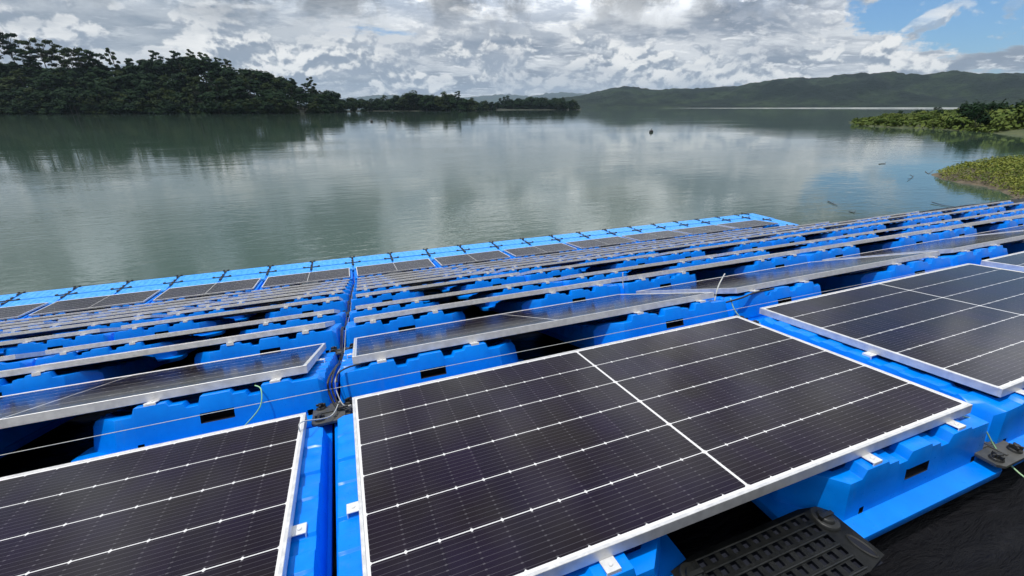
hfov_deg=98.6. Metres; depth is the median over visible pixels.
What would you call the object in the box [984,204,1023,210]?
blue float
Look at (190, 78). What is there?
forest tree
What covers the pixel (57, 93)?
forest tree
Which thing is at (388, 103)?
shore tree
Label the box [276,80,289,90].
forest tree
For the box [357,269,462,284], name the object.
solar panel
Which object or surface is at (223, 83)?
forest tree
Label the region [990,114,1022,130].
bush
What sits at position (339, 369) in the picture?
seam cable
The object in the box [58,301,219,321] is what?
solar panel
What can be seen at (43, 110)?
forest tree
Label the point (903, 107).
sandbar
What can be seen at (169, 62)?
forest tree
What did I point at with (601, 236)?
walkway float
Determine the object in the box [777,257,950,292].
blue float
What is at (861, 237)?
blue float
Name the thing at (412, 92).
shore tree
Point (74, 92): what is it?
forest tree
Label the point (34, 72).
forest tree
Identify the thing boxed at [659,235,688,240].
blue float
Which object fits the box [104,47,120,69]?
emergent tree
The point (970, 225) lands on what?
solar panel
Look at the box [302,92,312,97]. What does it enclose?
forest tree
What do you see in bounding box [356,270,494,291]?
solar panel
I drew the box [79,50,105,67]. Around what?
emergent tree
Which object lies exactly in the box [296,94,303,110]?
forest tree
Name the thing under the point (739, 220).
walkway float
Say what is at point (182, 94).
forest tree
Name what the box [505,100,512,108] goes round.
shore tree
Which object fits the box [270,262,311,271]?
walkway float
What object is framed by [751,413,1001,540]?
blue float
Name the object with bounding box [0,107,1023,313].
water
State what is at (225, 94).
forest tree
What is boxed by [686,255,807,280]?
blue float
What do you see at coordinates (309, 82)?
emergent tree
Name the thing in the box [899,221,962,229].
blue float
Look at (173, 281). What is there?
cross connector
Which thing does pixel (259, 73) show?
forest tree
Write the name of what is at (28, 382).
blue float
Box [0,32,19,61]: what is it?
emergent tree
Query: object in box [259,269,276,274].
cross connector
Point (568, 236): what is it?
walkway float
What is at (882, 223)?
solar panel
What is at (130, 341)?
solar panel
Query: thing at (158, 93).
forest tree
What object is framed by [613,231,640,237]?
walkway float
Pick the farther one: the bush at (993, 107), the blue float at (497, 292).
the bush at (993, 107)
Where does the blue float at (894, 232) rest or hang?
on the water at (978, 530)
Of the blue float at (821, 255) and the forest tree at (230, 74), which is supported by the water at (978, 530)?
the blue float at (821, 255)
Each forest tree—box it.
[0,62,10,75]
[0,69,10,78]
[0,75,27,89]
[0,76,18,91]
[0,92,15,101]
[0,99,8,113]
[0,100,21,113]
[1,91,15,101]
[5,64,15,76]
[8,62,23,69]
[10,70,28,87]
[11,87,29,101]
[16,87,39,104]
[16,101,33,113]
[18,62,34,77]
[23,66,43,77]
[25,65,43,71]
[25,90,52,104]
[26,79,48,93]
[33,99,50,113]
[34,67,61,78]
[34,79,52,98]
[38,103,56,113]
[47,88,76,102]
[49,71,65,76]
[49,75,72,88]
[51,100,77,113]
[58,89,80,109]
[60,66,85,80]
[61,87,84,107]
[65,93,80,113]
[76,79,93,89]
[77,90,102,103]
[83,66,101,81]
[85,78,112,88]
[87,81,112,103]
[89,87,106,103]
[92,68,114,78]
[97,63,115,76]
[107,69,129,83]
[108,75,125,91]
[109,101,124,113]
[110,91,120,100]
[114,93,132,103]
[116,84,132,101]
[120,91,138,103]
[120,102,135,113]
[121,73,138,94]
[122,58,133,67]
[122,64,143,74]
[125,104,139,113]
[129,102,142,112]
[132,79,156,102]
[132,88,149,103]
[133,65,146,78]
[134,98,150,113]
[135,60,155,73]
[135,72,158,92]
[141,59,152,74]
[144,60,169,75]
[146,92,157,103]
[148,50,163,62]
[148,100,157,113]
[152,89,163,103]
[155,74,180,91]
[157,63,174,79]
[158,101,172,113]
[160,99,176,113]
[161,78,183,92]
[161,88,175,100]
[165,58,179,72]
[165,58,185,73]
[168,98,182,113]
[169,50,184,71]
[170,72,189,90]
[175,92,188,102]
[180,55,194,67]
[180,74,198,92]
[181,86,200,102]
[184,57,202,76]
[186,83,198,103]
[189,75,209,91]
[191,102,205,113]
[195,84,205,97]
[197,52,208,82]
[197,91,223,103]
[198,76,209,91]
[199,57,215,85]
[200,104,216,113]
[204,60,221,80]
[204,101,217,113]
[205,71,217,85]
[208,76,230,92]
[210,81,221,101]
[212,66,236,79]
[214,89,234,101]
[214,101,227,112]
[220,69,243,82]
[221,59,231,68]
[229,86,247,100]
[231,99,251,113]
[232,79,247,95]
[234,73,248,94]
[238,68,251,78]
[240,99,252,113]
[242,76,255,96]
[242,79,250,94]
[243,68,256,93]
[243,95,253,102]
[243,101,257,113]
[246,78,262,94]
[250,73,258,79]
[252,69,273,86]
[256,100,271,113]
[258,73,275,86]
[258,101,278,113]
[262,81,278,91]
[262,89,272,99]
[272,77,282,88]
[273,90,295,107]
[276,76,287,81]
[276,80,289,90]
[281,101,294,113]
[284,82,295,96]
[285,85,298,98]
[287,100,299,113]
[294,88,304,108]
[294,98,301,113]
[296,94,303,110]
[299,83,309,104]
[300,99,307,112]
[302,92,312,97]
[304,97,313,108]
[305,103,314,112]
[310,101,319,112]
[315,94,325,104]
[324,90,335,96]
[324,94,335,103]
[328,97,343,106]
[334,104,341,111]
[335,92,340,98]
[351,105,357,111]
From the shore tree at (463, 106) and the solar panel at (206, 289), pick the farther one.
the shore tree at (463, 106)
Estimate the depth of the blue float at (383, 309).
4.61 m
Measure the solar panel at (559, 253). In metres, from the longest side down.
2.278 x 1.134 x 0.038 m
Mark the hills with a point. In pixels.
(954, 88)
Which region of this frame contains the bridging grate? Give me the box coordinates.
[671,507,883,575]
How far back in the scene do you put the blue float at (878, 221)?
11.21 m
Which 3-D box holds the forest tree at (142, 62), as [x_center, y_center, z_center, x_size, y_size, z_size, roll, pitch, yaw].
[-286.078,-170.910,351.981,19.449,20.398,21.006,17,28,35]
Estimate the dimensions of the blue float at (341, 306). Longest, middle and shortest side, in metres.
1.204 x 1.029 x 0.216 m
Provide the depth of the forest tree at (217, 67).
342.88 m
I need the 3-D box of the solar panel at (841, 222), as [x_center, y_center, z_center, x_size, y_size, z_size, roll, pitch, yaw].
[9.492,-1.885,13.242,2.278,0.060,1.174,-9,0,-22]
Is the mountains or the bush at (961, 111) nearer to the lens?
the bush at (961, 111)
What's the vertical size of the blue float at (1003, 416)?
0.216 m
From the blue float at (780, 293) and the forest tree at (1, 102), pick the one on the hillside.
the forest tree at (1, 102)
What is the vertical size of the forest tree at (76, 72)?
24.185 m
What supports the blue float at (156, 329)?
on the water at (978, 530)
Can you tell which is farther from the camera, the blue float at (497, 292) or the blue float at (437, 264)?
the blue float at (437, 264)
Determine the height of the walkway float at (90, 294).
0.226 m
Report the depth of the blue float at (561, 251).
15.17 m
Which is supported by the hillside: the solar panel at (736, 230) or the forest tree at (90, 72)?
the forest tree at (90, 72)
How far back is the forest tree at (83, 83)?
323.79 m
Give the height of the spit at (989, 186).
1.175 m
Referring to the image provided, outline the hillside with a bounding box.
[0,83,361,113]
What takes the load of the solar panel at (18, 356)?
on the blue float at (18, 363)
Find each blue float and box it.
[0,306,45,321]
[0,334,55,353]
[0,350,80,370]
[0,356,169,395]
[0,414,82,458]
[3,330,124,355]
[9,326,75,333]
[28,309,91,317]
[35,335,212,365]
[71,352,340,461]
[76,318,162,331]
[105,293,161,308]
[114,317,240,339]
[134,310,179,316]
[152,296,202,302]
[162,308,257,321]
[194,323,344,363]
[204,302,271,308]
[218,281,263,294]
[239,312,348,340]
[260,281,300,289]
[265,300,349,318]
[282,293,350,305]
[286,425,332,575]
[304,289,352,296]
[318,271,353,282]
[335,414,685,575]
[340,338,523,402]
[346,310,465,346]
[349,301,439,321]
[351,290,429,310]
[352,285,412,298]
[354,270,387,279]
[404,261,436,271]
[433,261,467,269]
[436,273,498,291]
[446,276,525,298]
[464,282,562,310]
[479,257,511,262]
[488,285,620,313]
[498,266,546,274]
[504,252,537,258]
[523,268,581,280]
[532,299,728,347]
[539,272,627,285]
[545,250,576,253]
[560,257,619,271]
[569,245,600,251]
[582,257,662,275]
[603,272,696,293]
[606,242,636,246]
[619,251,658,257]
[626,238,655,244]
[627,258,721,278]
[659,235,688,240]
[659,243,718,254]
[659,250,705,261]
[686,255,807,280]
[701,241,771,257]
[701,250,769,260]
[706,282,821,320]
[707,230,734,234]
[719,239,749,244]
[750,224,778,227]
[750,232,799,239]
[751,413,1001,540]
[753,240,842,255]
[757,317,1023,465]
[771,236,805,245]
[774,246,859,261]
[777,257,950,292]
[794,229,858,240]
[800,228,825,232]
[814,234,878,242]
[820,233,938,252]
[826,222,867,229]
[828,224,885,232]
[845,225,934,238]
[867,219,889,223]
[869,218,929,228]
[890,214,924,220]
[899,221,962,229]
[899,227,976,239]
[905,212,941,217]
[905,215,951,221]
[921,218,1023,234]
[923,245,1007,266]
[924,214,1007,225]
[930,210,987,218]
[942,207,972,212]
[953,205,987,210]
[955,239,1023,253]
[965,207,1005,213]
[978,210,1023,217]
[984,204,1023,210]
[988,202,1013,206]
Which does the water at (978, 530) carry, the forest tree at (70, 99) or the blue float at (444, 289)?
the blue float at (444, 289)
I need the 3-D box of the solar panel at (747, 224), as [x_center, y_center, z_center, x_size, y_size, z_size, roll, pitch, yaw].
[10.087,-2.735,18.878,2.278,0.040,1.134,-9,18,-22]
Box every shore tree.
[370,102,378,109]
[377,100,389,109]
[379,95,389,109]
[380,100,393,110]
[389,98,401,110]
[390,95,399,103]
[394,98,407,110]
[397,93,410,110]
[408,93,418,109]
[409,90,419,109]
[411,96,420,109]
[416,96,434,110]
[420,95,433,110]
[429,95,440,110]
[434,91,451,110]
[445,96,459,110]
[454,91,461,100]
[455,99,469,110]
[467,97,478,110]
[482,100,490,109]
[492,102,500,109]
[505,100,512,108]
[510,100,522,108]
[522,99,530,108]
[523,99,530,105]
[530,101,540,108]
[533,97,545,108]
[544,100,553,106]
[549,99,556,108]
[553,100,561,109]
[572,99,580,109]
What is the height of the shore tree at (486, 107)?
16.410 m
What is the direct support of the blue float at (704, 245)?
on the water at (978, 530)
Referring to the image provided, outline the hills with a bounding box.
[551,70,1023,107]
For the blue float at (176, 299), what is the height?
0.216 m
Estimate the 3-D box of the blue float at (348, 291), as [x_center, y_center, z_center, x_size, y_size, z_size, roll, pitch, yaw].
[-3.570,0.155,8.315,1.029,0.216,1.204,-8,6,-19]
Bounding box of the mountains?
[299,92,585,104]
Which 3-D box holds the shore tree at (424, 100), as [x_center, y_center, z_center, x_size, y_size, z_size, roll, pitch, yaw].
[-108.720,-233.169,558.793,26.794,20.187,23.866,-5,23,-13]
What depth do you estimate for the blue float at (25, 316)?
10.56 m
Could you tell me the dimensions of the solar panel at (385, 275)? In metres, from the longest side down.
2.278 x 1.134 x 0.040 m
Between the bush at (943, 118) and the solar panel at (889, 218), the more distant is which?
the bush at (943, 118)
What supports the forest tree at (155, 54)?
on the hillside
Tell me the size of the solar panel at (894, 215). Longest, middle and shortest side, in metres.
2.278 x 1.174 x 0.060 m
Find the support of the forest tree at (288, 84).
on the hillside
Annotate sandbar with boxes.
[853,107,957,108]
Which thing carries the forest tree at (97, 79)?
on the hillside
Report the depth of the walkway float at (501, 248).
15.97 m
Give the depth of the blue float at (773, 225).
18.67 m
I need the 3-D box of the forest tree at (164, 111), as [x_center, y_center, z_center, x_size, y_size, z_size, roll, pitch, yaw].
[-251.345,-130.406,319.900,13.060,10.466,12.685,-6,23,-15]
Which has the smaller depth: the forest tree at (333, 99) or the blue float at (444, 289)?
the blue float at (444, 289)
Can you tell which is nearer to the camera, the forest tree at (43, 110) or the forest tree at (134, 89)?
the forest tree at (43, 110)
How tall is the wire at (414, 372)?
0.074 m
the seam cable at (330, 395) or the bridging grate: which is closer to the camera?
the bridging grate
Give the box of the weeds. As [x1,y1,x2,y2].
[936,154,1023,198]
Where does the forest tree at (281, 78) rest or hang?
on the hillside
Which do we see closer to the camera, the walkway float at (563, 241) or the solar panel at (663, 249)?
the solar panel at (663, 249)
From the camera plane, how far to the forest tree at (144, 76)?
328.47 m
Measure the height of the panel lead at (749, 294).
0.032 m
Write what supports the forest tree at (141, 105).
on the hillside
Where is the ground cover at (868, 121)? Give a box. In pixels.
[851,113,1023,132]
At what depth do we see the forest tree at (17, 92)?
307.66 m
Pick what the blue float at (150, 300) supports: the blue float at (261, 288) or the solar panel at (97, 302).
the solar panel at (97, 302)
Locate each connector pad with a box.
[312,397,352,426]
[329,343,352,354]
[974,440,1023,468]
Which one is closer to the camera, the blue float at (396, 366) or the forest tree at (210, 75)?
the blue float at (396, 366)
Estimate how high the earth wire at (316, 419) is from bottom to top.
0.088 m
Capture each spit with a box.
[849,120,1023,135]
[931,163,1023,198]
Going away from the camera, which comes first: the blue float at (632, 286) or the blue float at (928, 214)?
the blue float at (632, 286)
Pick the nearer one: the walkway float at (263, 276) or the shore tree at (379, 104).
the walkway float at (263, 276)
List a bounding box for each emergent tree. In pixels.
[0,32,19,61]
[0,43,9,58]
[7,48,42,66]
[17,37,62,67]
[41,48,82,67]
[56,47,91,68]
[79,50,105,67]
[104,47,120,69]
[185,49,195,58]
[289,78,298,104]
[306,77,316,93]
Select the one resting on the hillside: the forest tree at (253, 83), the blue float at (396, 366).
the forest tree at (253, 83)
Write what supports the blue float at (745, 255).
on the water at (978, 530)
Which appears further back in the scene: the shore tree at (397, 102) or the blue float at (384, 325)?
the shore tree at (397, 102)
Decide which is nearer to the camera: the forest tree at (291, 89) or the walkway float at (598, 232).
the walkway float at (598, 232)
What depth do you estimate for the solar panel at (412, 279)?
8.52 m
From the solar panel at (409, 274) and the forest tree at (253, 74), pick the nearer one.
the solar panel at (409, 274)
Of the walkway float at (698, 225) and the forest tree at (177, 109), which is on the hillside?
the forest tree at (177, 109)
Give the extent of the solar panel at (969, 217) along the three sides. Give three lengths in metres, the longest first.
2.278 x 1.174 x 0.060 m
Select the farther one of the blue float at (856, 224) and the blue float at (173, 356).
the blue float at (856, 224)
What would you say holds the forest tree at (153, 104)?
on the hillside
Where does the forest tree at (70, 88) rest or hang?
on the hillside
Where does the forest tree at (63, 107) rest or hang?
on the hillside
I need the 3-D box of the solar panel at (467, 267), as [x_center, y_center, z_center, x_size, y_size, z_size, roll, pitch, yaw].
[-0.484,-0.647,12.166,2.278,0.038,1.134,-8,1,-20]
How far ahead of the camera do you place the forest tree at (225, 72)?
345.78 m
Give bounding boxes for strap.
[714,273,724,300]
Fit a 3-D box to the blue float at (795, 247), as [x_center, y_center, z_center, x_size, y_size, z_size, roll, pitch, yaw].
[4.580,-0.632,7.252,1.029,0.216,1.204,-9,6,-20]
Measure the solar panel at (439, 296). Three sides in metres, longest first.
2.278 x 1.174 x 0.060 m
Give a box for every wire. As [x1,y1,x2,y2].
[0,266,951,455]
[245,385,262,424]
[298,401,339,431]
[962,416,1023,476]
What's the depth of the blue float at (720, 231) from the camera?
17.80 m
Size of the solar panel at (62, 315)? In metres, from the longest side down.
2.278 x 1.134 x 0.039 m
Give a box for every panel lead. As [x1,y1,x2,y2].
[336,361,371,382]
[726,288,774,302]
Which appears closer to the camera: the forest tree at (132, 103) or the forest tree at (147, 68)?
the forest tree at (132, 103)
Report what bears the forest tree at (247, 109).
on the hillside
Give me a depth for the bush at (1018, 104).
92.28 m
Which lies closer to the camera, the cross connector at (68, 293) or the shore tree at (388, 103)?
the cross connector at (68, 293)
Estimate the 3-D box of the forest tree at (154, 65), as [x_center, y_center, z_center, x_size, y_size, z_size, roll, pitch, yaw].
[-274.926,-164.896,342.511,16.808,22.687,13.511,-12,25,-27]
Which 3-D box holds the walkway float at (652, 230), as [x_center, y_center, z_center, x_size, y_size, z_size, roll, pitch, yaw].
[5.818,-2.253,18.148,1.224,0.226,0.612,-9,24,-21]
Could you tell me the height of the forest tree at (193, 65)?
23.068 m
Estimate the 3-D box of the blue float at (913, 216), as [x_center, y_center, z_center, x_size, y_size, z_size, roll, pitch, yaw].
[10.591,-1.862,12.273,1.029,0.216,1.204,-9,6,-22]
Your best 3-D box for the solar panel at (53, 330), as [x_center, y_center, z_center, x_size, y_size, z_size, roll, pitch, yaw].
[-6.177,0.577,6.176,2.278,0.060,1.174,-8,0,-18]
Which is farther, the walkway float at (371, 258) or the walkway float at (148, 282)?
the walkway float at (371, 258)
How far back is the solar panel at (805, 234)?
8.63 m
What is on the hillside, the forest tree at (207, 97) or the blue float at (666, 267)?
the forest tree at (207, 97)
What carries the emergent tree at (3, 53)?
on the hillside
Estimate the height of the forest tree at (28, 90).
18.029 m
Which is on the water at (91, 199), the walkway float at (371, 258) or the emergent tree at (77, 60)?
the walkway float at (371, 258)
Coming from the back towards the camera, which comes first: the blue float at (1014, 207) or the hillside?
the hillside
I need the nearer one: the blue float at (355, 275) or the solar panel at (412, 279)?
the solar panel at (412, 279)
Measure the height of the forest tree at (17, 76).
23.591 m
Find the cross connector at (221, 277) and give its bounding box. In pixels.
[212,274,230,279]
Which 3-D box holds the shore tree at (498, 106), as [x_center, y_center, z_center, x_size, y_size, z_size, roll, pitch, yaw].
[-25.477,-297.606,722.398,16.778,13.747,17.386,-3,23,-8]
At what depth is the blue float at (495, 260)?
14.32 m
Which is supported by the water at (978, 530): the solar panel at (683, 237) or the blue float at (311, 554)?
the blue float at (311, 554)
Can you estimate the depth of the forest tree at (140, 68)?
338.31 m
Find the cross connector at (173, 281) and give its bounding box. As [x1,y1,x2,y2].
[163,279,182,285]
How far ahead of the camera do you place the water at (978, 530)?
1.65 m
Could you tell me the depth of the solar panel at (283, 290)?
10.06 m
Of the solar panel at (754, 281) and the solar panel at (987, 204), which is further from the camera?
the solar panel at (987, 204)
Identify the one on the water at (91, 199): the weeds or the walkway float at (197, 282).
the walkway float at (197, 282)
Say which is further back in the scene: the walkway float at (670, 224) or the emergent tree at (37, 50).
the emergent tree at (37, 50)
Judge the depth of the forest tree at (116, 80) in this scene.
329.77 m
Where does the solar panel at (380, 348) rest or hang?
on the blue float at (569, 333)
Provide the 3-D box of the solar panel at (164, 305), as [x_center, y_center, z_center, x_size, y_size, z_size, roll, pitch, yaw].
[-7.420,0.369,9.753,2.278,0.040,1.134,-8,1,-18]
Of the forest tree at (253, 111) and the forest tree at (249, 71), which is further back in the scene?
the forest tree at (249, 71)
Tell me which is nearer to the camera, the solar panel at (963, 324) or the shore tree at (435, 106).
the solar panel at (963, 324)
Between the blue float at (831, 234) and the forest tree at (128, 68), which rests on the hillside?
the forest tree at (128, 68)
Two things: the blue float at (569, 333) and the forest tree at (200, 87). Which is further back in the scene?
the forest tree at (200, 87)
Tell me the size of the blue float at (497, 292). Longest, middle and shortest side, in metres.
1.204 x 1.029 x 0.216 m
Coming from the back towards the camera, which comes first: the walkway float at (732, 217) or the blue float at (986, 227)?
the walkway float at (732, 217)
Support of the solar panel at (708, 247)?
on the blue float at (739, 247)
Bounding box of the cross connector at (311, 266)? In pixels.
[303,264,319,269]
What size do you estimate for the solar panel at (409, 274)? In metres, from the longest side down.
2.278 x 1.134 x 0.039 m
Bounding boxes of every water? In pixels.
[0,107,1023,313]
[0,198,1023,575]
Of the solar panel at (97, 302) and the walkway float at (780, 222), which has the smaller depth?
the solar panel at (97, 302)
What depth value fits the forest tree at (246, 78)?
351.61 m
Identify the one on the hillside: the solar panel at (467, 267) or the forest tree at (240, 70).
the forest tree at (240, 70)
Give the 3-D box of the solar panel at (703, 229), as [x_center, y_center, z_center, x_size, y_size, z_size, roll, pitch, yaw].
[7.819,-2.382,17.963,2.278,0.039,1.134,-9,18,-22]
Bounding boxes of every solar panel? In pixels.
[0,302,48,319]
[0,306,142,323]
[0,313,100,326]
[0,315,172,339]
[0,321,61,329]
[0,321,334,377]
[0,327,145,348]
[0,343,325,428]
[0,351,72,361]
[0,412,306,575]
[3,307,203,332]
[29,289,160,315]
[45,309,339,354]
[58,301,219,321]
[99,296,235,313]
[121,297,342,329]
[129,292,252,307]
[153,278,260,300]
[167,290,344,315]
[198,286,345,306]
[221,284,347,301]
[238,281,349,296]
[251,279,349,292]
[262,268,349,287]
[346,316,972,575]
[347,292,714,363]
[354,279,610,323]
[355,277,556,309]
[356,259,434,275]
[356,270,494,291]
[356,272,519,298]
[357,267,442,279]
[357,268,451,281]
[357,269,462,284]
[357,270,476,287]
[434,250,509,265]
[443,257,523,268]
[453,257,539,269]
[464,256,559,270]
[476,255,584,271]
[491,254,615,273]
[504,243,576,256]
[516,253,657,275]
[524,248,594,258]
[540,247,616,258]
[550,254,716,281]
[558,246,642,258]
[566,236,635,248]
[579,250,799,283]
[583,244,674,257]
[589,240,657,250]
[604,241,714,258]
[617,239,683,248]
[622,230,688,240]
[636,251,939,293]
[642,237,714,247]
[644,238,767,258]
[645,233,712,243]
[672,225,735,234]
[674,234,751,245]
[684,231,741,239]
[689,230,796,247]
[700,236,837,259]
[705,227,762,235]
[715,228,775,237]
[717,220,777,228]
[735,229,931,259]
[736,225,792,233]
[744,225,815,236]
[757,226,854,242]
[759,263,1023,397]
[763,220,864,237]
[776,221,828,229]
[804,218,871,228]
[807,222,930,243]
[822,231,1023,260]
[827,216,925,232]
[834,213,921,227]
[856,211,918,221]
[857,215,1023,240]
[890,206,969,219]
[896,208,983,222]
[905,211,1003,228]
[945,200,1010,211]
[952,214,1023,225]
[952,225,1023,237]
[957,202,1023,213]
[970,208,1023,218]
[980,251,1023,270]
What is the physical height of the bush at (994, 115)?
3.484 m
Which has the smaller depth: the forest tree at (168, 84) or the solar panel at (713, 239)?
the solar panel at (713, 239)
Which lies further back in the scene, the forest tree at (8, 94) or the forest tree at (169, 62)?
the forest tree at (169, 62)
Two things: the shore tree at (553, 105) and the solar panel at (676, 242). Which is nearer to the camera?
the solar panel at (676, 242)
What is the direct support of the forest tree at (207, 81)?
on the hillside
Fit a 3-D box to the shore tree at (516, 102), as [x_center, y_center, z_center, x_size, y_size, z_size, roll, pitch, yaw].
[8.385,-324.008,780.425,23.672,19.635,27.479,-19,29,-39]
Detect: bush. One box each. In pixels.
[877,118,886,123]
[888,117,902,121]
[889,120,899,124]
[919,114,932,121]
[929,121,939,127]
[934,113,948,121]
[940,114,967,121]
[945,117,974,127]
[954,101,977,113]
[958,102,984,118]
[966,103,992,127]
[976,108,1009,120]
[988,99,1010,110]
[988,112,1022,122]
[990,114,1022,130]
[1000,105,1023,122]
[1005,100,1023,114]
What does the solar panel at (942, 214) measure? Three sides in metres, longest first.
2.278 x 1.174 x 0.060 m
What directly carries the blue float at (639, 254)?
on the water at (978, 530)
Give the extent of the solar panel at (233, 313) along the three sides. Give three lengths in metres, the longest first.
2.278 x 1.174 x 0.060 m
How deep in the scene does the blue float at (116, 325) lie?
5.87 m
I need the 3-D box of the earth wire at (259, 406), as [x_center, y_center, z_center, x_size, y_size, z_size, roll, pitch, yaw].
[-1.146,0.525,1.973,0.063,0.134,0.128,1,22,3]
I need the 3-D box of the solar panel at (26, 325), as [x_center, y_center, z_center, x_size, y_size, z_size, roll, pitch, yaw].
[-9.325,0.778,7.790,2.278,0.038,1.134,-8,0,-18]
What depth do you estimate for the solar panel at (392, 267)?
13.56 m
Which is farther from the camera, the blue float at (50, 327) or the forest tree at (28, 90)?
the forest tree at (28, 90)
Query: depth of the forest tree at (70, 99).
307.06 m
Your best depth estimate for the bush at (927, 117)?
113.59 m
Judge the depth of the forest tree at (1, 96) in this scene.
309.13 m
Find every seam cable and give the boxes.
[327,291,351,408]
[331,285,353,407]
[335,285,354,405]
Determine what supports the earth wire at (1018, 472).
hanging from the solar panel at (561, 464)
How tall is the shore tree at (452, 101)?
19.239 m
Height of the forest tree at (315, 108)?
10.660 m
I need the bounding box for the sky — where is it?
[0,0,1023,102]
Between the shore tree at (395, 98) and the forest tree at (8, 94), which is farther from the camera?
the shore tree at (395, 98)
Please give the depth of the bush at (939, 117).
112.08 m
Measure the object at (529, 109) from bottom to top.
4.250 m
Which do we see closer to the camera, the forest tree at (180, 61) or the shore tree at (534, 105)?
the forest tree at (180, 61)
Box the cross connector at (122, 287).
[110,285,131,291]
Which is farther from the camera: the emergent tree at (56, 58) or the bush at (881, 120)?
the emergent tree at (56, 58)
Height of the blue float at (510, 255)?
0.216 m
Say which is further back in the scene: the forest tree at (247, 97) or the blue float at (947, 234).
the forest tree at (247, 97)
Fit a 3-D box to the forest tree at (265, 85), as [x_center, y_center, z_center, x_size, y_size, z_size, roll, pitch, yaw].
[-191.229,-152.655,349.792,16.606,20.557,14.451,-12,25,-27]
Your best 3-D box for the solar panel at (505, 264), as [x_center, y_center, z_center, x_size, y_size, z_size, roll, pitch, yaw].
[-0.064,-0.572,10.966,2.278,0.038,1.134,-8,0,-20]
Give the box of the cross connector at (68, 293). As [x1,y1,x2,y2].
[55,291,77,297]
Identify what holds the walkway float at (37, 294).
on the water at (91, 199)
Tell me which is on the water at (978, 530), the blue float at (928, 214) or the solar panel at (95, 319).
the blue float at (928, 214)
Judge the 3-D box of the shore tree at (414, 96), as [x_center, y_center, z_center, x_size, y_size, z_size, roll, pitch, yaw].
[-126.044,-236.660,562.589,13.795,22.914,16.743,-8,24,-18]
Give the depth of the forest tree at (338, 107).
401.85 m
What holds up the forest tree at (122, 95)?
on the hillside
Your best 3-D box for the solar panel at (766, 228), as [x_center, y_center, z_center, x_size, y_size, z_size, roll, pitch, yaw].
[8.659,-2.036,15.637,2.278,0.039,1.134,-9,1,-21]
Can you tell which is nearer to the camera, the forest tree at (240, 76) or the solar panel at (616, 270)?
the solar panel at (616, 270)
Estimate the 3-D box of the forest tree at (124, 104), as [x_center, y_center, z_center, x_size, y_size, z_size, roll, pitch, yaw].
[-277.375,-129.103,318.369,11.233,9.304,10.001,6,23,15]
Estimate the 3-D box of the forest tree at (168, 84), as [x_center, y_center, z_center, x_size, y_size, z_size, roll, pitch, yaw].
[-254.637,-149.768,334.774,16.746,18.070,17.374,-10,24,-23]
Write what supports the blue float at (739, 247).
on the water at (978, 530)
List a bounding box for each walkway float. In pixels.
[0,293,20,302]
[0,295,65,307]
[12,287,76,300]
[60,289,120,300]
[69,282,129,294]
[117,283,172,293]
[123,277,179,288]
[170,278,220,287]
[176,271,226,282]
[220,273,267,282]
[223,266,270,277]
[266,268,311,278]
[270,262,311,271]
[312,258,351,267]
[312,263,353,272]
[353,254,390,262]
[353,259,392,269]
[390,250,427,257]
[392,255,431,262]
[426,246,462,253]
[429,251,464,261]
[460,242,493,249]
[463,247,497,253]
[493,239,525,246]
[496,243,530,252]
[521,236,553,243]
[528,240,559,245]
[550,233,582,239]
[557,237,589,244]
[578,230,608,235]
[586,234,615,239]
[604,227,633,233]
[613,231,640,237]
[629,225,656,229]
[638,228,666,232]
[654,222,681,227]
[662,225,689,231]
[675,220,700,224]
[684,223,709,227]
[697,217,724,222]
[707,221,732,224]
[716,215,743,220]
[726,218,749,221]
[736,214,761,220]
[744,213,774,219]
[767,219,797,225]
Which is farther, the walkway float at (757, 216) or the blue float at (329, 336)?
the walkway float at (757, 216)
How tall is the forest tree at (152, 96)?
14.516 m
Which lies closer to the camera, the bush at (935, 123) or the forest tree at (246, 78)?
the bush at (935, 123)
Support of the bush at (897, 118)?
on the spit at (1020, 132)
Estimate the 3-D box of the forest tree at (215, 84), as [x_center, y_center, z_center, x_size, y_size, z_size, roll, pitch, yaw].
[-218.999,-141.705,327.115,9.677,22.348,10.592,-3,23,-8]
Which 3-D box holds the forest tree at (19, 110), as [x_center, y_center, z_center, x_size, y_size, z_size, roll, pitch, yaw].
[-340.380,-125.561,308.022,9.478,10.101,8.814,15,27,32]
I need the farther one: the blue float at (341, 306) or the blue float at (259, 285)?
the blue float at (259, 285)
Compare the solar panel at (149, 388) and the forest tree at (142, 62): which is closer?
the solar panel at (149, 388)
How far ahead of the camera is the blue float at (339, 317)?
4.34 m
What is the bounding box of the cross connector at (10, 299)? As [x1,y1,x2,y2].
[0,297,19,304]
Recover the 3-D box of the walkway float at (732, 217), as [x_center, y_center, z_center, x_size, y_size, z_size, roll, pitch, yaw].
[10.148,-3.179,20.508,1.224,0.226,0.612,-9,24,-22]
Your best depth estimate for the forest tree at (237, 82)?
336.62 m
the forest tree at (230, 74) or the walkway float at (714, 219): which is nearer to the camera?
the walkway float at (714, 219)
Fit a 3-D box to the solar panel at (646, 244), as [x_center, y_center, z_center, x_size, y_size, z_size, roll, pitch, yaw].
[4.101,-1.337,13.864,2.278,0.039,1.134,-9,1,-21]
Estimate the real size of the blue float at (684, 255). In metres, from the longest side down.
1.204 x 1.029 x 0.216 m

